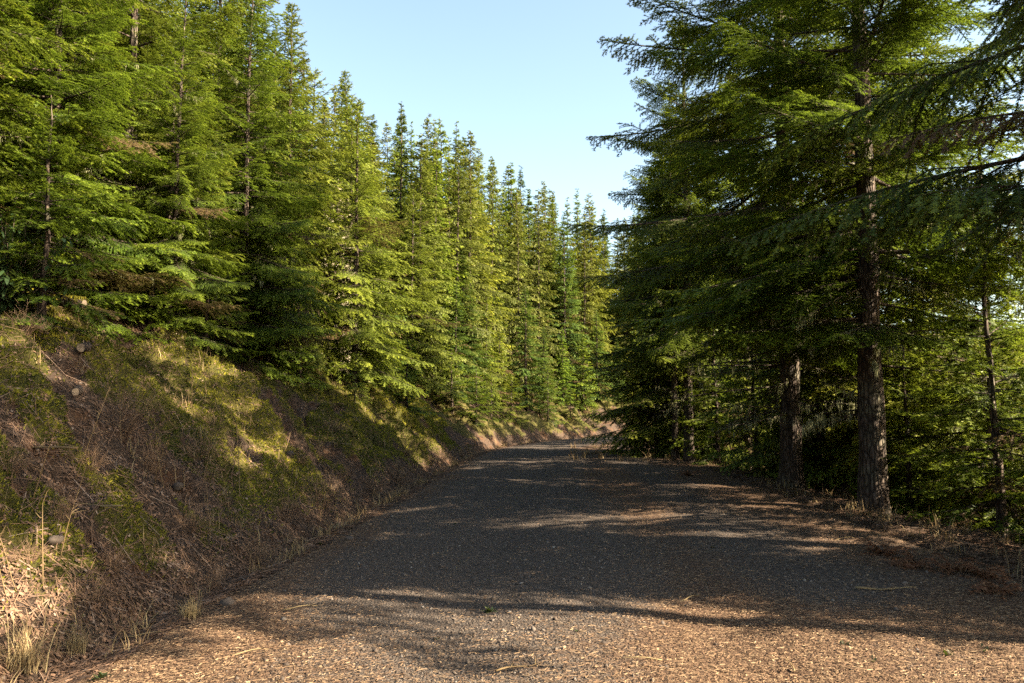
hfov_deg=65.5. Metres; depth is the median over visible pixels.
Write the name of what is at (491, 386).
young fir
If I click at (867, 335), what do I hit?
fir tree
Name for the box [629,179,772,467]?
fir tree
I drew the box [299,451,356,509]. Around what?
dry shrub
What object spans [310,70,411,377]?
fir tree
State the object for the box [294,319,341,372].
young fir
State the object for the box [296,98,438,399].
fir tree
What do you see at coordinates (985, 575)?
dead fern
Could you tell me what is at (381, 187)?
fir tree
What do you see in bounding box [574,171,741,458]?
fir tree
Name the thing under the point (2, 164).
fir tree
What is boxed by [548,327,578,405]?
fir tree
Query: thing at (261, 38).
fir tree
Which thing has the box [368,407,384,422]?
dry shrub
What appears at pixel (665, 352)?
fir tree
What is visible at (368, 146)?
fir tree
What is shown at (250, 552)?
dry shrub
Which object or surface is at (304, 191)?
fir tree
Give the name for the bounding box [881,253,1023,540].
young fir
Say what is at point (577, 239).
fir tree
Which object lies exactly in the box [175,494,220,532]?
dry shrub
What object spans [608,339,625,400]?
fir tree
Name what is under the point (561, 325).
fir tree
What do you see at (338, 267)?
fir tree
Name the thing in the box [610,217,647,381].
fir tree
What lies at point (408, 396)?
young fir
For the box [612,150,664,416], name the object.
fir tree
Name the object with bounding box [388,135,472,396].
fir tree
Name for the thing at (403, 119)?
fir tree
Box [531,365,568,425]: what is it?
young fir
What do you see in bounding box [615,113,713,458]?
fir tree
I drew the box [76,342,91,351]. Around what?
fallen log
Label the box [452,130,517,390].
fir tree
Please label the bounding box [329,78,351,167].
fir tree
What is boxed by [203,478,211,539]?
dry stalk
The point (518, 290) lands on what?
fir tree
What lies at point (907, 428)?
young fir
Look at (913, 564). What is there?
dead fern
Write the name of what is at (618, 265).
fir tree
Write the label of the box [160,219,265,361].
young fir
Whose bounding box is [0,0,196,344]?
fir tree
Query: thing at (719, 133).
fir tree
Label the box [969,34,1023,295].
fir tree
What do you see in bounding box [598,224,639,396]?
fir tree
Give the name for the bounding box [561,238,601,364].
fir tree
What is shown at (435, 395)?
young fir
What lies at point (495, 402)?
young fir
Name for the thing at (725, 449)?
young hemlock
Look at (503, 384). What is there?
young fir
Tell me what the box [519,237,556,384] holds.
fir tree
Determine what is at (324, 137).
fir tree
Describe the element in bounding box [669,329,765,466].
young fir
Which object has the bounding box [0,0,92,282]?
fir tree
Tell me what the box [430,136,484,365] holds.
fir tree
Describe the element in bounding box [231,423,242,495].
dry stalk
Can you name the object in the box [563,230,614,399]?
fir tree
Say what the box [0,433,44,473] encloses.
dry shrub
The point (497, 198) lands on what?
fir tree
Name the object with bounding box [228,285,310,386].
young fir
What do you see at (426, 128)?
fir tree
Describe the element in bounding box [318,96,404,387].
fir tree
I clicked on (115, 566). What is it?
dry shrub
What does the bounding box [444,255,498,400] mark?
fir tree
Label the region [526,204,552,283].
fir tree
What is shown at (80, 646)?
grass tuft
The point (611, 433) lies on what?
fir tree
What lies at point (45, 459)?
dry stalk
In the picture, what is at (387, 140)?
fir tree
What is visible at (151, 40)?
fir tree
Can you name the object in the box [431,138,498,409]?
fir tree
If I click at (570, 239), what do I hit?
fir tree
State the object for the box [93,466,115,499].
dry stalk
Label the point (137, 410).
dry shrub
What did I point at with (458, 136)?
fir tree
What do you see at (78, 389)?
fallen log
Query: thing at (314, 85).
fir tree
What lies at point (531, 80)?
sky
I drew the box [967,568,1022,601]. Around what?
dead fern
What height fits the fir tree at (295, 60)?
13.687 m
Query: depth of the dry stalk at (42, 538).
5.89 m
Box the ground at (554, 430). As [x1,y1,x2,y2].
[0,276,1023,682]
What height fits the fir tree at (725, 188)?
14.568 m
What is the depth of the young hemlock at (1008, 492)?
12.41 m
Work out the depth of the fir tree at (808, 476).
17.64 m
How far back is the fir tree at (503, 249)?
53.87 m
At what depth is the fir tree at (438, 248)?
42.94 m
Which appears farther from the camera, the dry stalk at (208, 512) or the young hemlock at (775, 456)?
the young hemlock at (775, 456)
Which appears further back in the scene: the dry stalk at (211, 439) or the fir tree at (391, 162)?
the fir tree at (391, 162)
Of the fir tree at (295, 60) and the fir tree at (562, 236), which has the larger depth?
the fir tree at (562, 236)
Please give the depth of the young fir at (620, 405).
58.21 m
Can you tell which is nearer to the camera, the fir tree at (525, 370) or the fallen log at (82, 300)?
the fallen log at (82, 300)
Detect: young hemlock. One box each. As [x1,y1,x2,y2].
[678,369,725,460]
[700,357,772,470]
[740,307,845,492]
[806,308,905,514]
[928,337,1022,537]
[964,284,1023,545]
[1007,490,1023,535]
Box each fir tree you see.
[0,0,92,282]
[0,0,111,266]
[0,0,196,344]
[0,0,215,300]
[0,33,75,270]
[9,0,266,291]
[74,17,258,329]
[79,2,129,242]
[87,0,340,343]
[94,0,198,267]
[95,0,256,355]
[97,3,220,295]
[146,0,183,89]
[148,0,349,387]
[185,0,232,89]
[195,17,224,188]
[203,86,333,392]
[209,39,285,273]
[211,4,325,339]
[227,29,350,344]
[229,2,372,375]
[253,17,269,60]
[274,36,330,259]
[280,99,330,360]
[293,67,349,302]
[294,53,330,179]
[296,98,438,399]
[309,98,338,255]
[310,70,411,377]
[315,102,332,184]
[316,179,369,381]
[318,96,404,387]
[327,84,344,188]
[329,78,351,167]
[337,103,353,221]
[353,138,417,379]
[355,98,368,161]
[360,116,370,153]
[364,114,391,244]
[365,136,396,273]
[365,145,420,382]
[372,161,405,322]
[377,123,394,200]
[380,101,443,374]
[381,146,408,312]
[384,119,403,210]
[385,187,463,399]
[387,141,413,225]
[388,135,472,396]
[389,106,410,242]
[395,121,419,296]
[396,160,468,376]
[402,171,427,331]
[403,147,468,372]
[410,114,436,218]
[419,119,439,235]
[421,118,494,357]
[421,144,444,228]
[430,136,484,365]
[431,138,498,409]
[433,282,483,403]
[437,170,494,386]
[444,121,466,218]
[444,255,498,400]
[447,166,482,315]
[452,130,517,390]
[456,137,482,210]
[459,170,517,385]
[467,148,499,263]
[467,161,506,362]
[470,289,509,407]
[472,177,493,278]
[472,201,513,380]
[474,157,523,377]
[475,156,515,337]
[486,208,532,395]
[488,165,506,255]
[491,165,537,312]
[491,321,520,404]
[494,185,536,374]
[498,163,530,313]
[500,285,562,413]
[501,206,546,397]
[502,188,554,383]
[507,193,545,374]
[511,166,532,239]
[519,190,568,401]
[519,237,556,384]
[521,189,551,335]
[526,200,535,266]
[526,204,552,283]
[529,326,556,411]
[531,224,576,347]
[536,182,561,354]
[537,181,557,289]
[539,188,561,326]
[542,212,599,400]
[543,208,563,318]
[545,197,589,354]
[545,267,581,395]
[546,191,560,260]
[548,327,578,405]
[553,222,573,327]
[556,247,592,391]
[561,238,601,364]
[563,190,589,319]
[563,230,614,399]
[565,0,1023,489]
[567,333,600,415]
[568,194,628,387]
[568,225,581,282]
[573,240,604,348]
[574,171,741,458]
[574,218,624,384]
[581,203,758,454]
[583,200,609,320]
[583,215,615,371]
[586,309,622,402]
[595,0,737,462]
[595,215,614,344]
[596,210,620,374]
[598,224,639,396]
[606,217,630,343]
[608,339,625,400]
[609,218,621,305]
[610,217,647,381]
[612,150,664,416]
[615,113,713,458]
[622,209,650,382]
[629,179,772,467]
[632,0,1023,514]
[645,92,729,447]
[681,67,775,468]
[692,78,893,505]
[719,343,780,464]
[751,128,978,518]
[775,25,1023,519]
[851,56,1023,531]
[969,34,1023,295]
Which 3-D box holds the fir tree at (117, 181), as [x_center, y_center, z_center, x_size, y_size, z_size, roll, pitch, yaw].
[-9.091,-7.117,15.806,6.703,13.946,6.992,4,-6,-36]
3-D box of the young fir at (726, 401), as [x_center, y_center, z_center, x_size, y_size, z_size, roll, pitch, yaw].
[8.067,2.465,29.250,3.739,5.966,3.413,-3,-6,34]
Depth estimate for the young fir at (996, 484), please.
11.84 m
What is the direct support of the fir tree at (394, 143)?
on the ground at (554, 430)
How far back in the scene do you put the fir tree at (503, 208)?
56.68 m
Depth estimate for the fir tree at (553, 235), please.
70.20 m
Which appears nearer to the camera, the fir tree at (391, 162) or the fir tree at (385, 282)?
the fir tree at (385, 282)
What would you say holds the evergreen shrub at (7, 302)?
on the ground at (554, 430)
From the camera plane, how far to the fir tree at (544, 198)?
71.78 m
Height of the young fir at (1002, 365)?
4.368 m
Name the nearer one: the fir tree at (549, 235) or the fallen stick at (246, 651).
the fallen stick at (246, 651)
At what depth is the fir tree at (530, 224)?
67.25 m
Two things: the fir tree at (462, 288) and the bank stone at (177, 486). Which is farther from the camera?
the fir tree at (462, 288)
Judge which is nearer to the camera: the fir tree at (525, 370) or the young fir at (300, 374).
the young fir at (300, 374)
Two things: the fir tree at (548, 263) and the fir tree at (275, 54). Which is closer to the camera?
the fir tree at (275, 54)
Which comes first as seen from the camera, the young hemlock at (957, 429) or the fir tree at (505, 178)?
the young hemlock at (957, 429)
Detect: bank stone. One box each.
[47,535,63,544]
[172,482,183,490]
[219,597,235,606]
[344,536,353,540]
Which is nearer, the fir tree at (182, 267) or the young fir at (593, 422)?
the fir tree at (182, 267)
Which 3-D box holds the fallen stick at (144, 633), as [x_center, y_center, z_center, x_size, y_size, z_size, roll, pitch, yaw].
[-2.663,2.150,5.861,0.301,0.028,0.056,1,-5,-11]
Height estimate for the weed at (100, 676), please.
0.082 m
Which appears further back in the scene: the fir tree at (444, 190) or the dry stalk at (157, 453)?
the fir tree at (444, 190)
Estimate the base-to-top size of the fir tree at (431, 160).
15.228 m
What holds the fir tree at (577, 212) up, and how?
on the ground at (554, 430)
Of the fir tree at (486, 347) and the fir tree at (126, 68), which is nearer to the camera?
the fir tree at (126, 68)
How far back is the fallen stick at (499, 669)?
4.83 m
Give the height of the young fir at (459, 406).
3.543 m
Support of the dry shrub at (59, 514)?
on the ground at (554, 430)
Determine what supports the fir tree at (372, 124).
on the ground at (554, 430)
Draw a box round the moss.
[0,282,475,675]
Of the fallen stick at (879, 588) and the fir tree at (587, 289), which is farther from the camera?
the fir tree at (587, 289)
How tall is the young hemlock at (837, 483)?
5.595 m
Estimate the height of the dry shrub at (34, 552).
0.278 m
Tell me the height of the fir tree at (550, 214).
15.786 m
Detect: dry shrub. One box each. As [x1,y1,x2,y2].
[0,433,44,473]
[4,299,53,335]
[4,527,57,563]
[43,486,80,523]
[61,427,115,470]
[67,567,134,607]
[90,361,171,434]
[99,537,140,576]
[134,432,170,471]
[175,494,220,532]
[179,428,244,459]
[201,549,234,590]
[234,532,285,566]
[238,355,263,378]
[271,482,303,522]
[287,440,317,464]
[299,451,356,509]
[314,411,352,431]
[316,443,335,459]
[329,401,347,412]
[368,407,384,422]
[385,455,409,481]
[399,438,417,455]
[434,445,449,459]
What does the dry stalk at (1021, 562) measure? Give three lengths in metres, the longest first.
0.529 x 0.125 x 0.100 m
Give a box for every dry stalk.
[0,529,16,592]
[0,572,7,599]
[31,415,57,500]
[35,492,50,583]
[60,465,93,558]
[75,387,114,480]
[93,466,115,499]
[153,441,169,490]
[154,417,163,487]
[203,415,214,469]
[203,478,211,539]
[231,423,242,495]
[1015,533,1023,587]
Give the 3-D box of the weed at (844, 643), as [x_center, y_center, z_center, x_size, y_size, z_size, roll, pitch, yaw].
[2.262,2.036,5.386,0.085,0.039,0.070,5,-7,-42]
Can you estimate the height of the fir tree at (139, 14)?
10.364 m
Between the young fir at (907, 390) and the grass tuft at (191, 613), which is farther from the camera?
the young fir at (907, 390)
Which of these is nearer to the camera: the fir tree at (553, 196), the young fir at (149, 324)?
the young fir at (149, 324)
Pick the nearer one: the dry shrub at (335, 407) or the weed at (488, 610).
the weed at (488, 610)
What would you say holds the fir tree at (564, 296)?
on the ground at (554, 430)
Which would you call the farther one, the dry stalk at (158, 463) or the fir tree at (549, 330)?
the fir tree at (549, 330)
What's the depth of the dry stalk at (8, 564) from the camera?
5.62 m
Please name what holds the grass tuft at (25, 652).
on the ground at (554, 430)
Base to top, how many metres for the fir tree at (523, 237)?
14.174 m
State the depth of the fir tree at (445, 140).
50.66 m
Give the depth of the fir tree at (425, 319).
36.62 m
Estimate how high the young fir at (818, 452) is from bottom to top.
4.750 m
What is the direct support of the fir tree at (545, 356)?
on the ground at (554, 430)
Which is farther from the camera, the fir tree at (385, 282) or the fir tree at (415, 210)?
the fir tree at (415, 210)
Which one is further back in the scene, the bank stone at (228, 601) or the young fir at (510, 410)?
the young fir at (510, 410)
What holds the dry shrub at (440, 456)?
on the ground at (554, 430)
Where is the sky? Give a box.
[143,0,1023,326]
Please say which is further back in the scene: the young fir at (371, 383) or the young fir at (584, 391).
the young fir at (584, 391)
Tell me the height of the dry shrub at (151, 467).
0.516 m
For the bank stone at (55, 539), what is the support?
on the ground at (554, 430)
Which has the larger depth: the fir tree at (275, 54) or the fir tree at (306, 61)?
the fir tree at (306, 61)
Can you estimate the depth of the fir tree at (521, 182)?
74.78 m
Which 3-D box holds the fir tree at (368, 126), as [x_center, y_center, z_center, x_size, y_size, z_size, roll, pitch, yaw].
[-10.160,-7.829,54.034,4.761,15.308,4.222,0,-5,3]
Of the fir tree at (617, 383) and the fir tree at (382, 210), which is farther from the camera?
the fir tree at (617, 383)
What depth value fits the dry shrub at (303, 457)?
13.11 m
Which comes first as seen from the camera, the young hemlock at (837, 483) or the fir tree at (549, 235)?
the young hemlock at (837, 483)
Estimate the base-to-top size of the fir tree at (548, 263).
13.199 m
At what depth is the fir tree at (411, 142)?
48.93 m
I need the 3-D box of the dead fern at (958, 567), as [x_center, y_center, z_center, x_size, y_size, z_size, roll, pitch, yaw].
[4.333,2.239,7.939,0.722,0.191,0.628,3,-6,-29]
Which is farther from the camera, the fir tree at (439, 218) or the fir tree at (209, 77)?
the fir tree at (439, 218)
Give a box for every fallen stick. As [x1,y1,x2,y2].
[32,441,77,448]
[79,503,122,506]
[127,631,170,636]
[231,648,264,655]
[282,605,315,609]
[495,657,541,671]
[623,656,661,660]
[855,586,909,589]
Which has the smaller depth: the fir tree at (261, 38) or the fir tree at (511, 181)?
the fir tree at (261, 38)
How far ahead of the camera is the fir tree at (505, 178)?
62.33 m
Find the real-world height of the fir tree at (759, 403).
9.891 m
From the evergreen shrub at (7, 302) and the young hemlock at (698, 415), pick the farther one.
the young hemlock at (698, 415)
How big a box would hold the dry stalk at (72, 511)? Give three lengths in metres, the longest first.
0.817 x 0.193 x 0.155 m
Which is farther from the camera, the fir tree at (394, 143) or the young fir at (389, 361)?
the fir tree at (394, 143)
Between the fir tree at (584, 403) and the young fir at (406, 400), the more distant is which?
the fir tree at (584, 403)
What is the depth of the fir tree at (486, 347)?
44.81 m
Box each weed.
[83,671,110,682]
[482,606,497,612]
[840,640,851,645]
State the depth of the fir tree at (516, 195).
56.34 m
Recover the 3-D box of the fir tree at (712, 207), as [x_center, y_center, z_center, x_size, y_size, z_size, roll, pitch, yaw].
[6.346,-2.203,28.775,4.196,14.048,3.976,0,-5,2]
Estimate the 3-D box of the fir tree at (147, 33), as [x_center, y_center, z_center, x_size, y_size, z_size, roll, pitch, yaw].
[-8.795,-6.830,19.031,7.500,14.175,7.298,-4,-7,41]
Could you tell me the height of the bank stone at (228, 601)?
0.087 m
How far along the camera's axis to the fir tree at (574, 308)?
59.04 m
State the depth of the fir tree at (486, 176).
56.43 m
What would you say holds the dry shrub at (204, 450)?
on the ground at (554, 430)
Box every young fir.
[0,95,132,348]
[116,226,195,334]
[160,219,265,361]
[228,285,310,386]
[283,317,330,389]
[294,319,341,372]
[338,351,371,405]
[358,341,382,393]
[368,321,405,386]
[382,339,440,416]
[388,353,412,395]
[397,368,419,411]
[425,350,478,416]
[431,363,456,403]
[436,348,457,390]
[458,369,500,429]
[475,384,494,415]
[479,375,511,421]
[487,354,515,401]
[490,390,503,418]
[496,373,528,423]
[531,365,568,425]
[559,389,584,422]
[573,368,597,407]
[589,407,600,428]
[602,398,614,419]
[613,394,630,417]
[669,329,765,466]
[702,349,742,455]
[708,320,780,471]
[760,344,857,496]
[831,291,982,531]
[849,326,981,518]
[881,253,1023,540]
[891,219,1023,544]
[936,360,1023,530]
[942,340,1015,511]
[983,397,1023,544]
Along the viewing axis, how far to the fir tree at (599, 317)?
65.70 m
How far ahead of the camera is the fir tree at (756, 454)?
20.92 m
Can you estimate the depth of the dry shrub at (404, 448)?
20.44 m
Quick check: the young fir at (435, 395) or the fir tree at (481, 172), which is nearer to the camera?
the young fir at (435, 395)
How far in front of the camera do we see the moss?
11.41 m
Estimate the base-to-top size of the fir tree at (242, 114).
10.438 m
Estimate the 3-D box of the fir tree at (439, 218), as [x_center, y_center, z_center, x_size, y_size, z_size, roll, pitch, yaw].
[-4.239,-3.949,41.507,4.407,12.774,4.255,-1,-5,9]
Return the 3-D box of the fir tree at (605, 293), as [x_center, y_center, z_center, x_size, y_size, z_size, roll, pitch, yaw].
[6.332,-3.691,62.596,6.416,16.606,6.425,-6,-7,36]
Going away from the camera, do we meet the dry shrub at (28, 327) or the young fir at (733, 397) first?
the dry shrub at (28, 327)
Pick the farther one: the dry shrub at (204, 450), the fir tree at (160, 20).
the fir tree at (160, 20)
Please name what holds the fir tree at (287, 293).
on the ground at (554, 430)
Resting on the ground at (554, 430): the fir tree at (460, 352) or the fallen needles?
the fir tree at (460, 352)
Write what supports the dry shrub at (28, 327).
on the ground at (554, 430)
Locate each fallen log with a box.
[27,290,88,309]
[71,383,83,395]
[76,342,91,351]
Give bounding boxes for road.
[57,436,1023,682]
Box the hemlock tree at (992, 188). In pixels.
[728,0,1023,433]
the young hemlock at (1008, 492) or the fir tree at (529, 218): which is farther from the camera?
the fir tree at (529, 218)
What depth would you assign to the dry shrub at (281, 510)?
10.94 m
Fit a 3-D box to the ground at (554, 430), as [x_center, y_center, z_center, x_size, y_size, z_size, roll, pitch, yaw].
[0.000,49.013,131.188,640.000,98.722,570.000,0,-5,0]
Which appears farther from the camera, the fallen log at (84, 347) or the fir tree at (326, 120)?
the fir tree at (326, 120)
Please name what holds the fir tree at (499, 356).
on the ground at (554, 430)
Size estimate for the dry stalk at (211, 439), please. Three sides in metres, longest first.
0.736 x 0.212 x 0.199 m
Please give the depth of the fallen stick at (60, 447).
7.55 m
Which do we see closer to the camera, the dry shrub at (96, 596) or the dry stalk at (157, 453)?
the dry shrub at (96, 596)
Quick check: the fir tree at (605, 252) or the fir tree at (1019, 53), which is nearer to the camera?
the fir tree at (1019, 53)
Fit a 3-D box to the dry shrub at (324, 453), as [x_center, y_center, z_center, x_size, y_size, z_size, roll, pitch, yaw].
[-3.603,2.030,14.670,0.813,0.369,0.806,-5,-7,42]
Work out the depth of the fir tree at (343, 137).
41.92 m
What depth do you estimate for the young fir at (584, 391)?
56.95 m
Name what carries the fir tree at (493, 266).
on the ground at (554, 430)
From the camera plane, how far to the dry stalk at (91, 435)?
7.62 m
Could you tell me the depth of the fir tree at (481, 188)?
56.47 m
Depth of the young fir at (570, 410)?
52.34 m
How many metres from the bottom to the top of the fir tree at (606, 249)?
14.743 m
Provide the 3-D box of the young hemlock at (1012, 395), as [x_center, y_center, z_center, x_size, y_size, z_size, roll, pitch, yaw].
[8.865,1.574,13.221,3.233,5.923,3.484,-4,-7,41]
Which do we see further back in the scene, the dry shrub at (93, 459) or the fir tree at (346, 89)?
the fir tree at (346, 89)
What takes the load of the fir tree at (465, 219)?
on the ground at (554, 430)
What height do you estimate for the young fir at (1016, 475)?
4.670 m
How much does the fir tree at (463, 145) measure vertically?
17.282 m
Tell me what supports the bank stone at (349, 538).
on the ground at (554, 430)
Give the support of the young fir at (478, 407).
on the ground at (554, 430)
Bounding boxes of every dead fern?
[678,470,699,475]
[853,538,914,560]
[888,546,940,573]
[923,552,994,576]
[952,561,1009,583]
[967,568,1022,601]
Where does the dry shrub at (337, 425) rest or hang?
on the ground at (554, 430)
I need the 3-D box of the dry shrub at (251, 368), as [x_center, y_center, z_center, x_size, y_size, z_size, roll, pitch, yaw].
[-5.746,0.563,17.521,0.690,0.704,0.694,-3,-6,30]
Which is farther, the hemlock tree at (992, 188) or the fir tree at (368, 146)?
the fir tree at (368, 146)
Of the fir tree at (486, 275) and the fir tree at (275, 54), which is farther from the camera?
the fir tree at (486, 275)
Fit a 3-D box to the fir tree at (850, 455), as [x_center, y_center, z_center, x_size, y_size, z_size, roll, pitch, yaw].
[8.400,-1.194,18.314,5.353,11.667,5.515,-4,-7,41]
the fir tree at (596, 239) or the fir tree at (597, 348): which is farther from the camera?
the fir tree at (596, 239)
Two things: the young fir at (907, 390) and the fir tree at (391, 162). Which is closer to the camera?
the young fir at (907, 390)
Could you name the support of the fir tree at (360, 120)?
on the ground at (554, 430)
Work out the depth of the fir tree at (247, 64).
28.90 m
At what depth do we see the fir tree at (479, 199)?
51.69 m
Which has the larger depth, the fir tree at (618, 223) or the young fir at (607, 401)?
the fir tree at (618, 223)
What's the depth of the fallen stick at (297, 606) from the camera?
6.33 m
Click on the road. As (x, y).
(502, 562)
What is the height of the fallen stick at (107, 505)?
0.031 m
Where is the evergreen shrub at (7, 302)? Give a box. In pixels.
[0,207,88,313]
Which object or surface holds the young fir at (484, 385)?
on the ground at (554, 430)
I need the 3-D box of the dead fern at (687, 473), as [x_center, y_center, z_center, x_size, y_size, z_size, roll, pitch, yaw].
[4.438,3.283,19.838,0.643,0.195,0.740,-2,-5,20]
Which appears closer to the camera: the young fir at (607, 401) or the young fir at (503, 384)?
the young fir at (503, 384)
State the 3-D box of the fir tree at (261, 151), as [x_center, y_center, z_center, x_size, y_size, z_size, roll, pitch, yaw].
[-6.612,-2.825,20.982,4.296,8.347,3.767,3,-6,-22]
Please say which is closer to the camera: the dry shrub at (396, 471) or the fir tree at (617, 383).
the dry shrub at (396, 471)
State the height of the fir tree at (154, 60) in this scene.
7.283 m
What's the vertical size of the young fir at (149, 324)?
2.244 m
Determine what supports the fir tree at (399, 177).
on the ground at (554, 430)
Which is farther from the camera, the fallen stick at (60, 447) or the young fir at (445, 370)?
the young fir at (445, 370)
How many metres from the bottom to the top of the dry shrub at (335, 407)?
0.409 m
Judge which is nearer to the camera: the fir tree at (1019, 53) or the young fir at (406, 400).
the fir tree at (1019, 53)
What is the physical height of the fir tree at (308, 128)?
11.625 m
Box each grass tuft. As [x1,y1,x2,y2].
[0,612,78,675]
[47,621,102,658]
[171,592,212,620]
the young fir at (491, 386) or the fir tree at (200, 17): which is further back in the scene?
the young fir at (491, 386)
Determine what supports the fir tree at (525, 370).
on the ground at (554, 430)
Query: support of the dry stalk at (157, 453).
on the ground at (554, 430)
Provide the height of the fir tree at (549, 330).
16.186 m
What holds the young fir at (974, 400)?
on the ground at (554, 430)
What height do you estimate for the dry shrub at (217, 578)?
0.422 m
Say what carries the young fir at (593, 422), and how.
on the ground at (554, 430)
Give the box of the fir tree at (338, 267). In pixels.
[316,179,369,381]
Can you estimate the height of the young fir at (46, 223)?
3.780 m
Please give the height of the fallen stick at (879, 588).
0.028 m
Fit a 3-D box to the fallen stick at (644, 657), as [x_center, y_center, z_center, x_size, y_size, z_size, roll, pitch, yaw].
[0.803,1.987,5.000,0.271,0.025,0.050,-1,-5,14]
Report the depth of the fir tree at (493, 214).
52.77 m
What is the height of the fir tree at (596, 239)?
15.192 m
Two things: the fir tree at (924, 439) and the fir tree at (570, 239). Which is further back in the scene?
the fir tree at (570, 239)
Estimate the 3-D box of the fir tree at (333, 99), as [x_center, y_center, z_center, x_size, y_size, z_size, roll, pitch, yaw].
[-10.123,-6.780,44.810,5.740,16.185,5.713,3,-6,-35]
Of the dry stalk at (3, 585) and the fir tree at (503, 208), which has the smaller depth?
the dry stalk at (3, 585)
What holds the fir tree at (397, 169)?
on the ground at (554, 430)
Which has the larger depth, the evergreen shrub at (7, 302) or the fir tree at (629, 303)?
the fir tree at (629, 303)
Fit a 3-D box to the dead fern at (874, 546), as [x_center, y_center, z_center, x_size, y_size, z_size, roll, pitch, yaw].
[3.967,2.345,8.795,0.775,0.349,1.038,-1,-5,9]
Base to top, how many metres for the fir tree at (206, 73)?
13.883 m
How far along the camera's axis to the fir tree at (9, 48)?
11.73 m
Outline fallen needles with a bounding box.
[58,449,1023,682]
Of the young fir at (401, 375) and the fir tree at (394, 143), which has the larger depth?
the fir tree at (394, 143)
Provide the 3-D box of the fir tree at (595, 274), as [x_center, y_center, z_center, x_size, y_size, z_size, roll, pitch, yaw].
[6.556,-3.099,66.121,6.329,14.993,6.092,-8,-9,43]
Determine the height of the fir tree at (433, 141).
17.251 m
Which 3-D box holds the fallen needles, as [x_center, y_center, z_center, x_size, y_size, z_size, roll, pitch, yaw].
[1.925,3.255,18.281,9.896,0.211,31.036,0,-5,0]

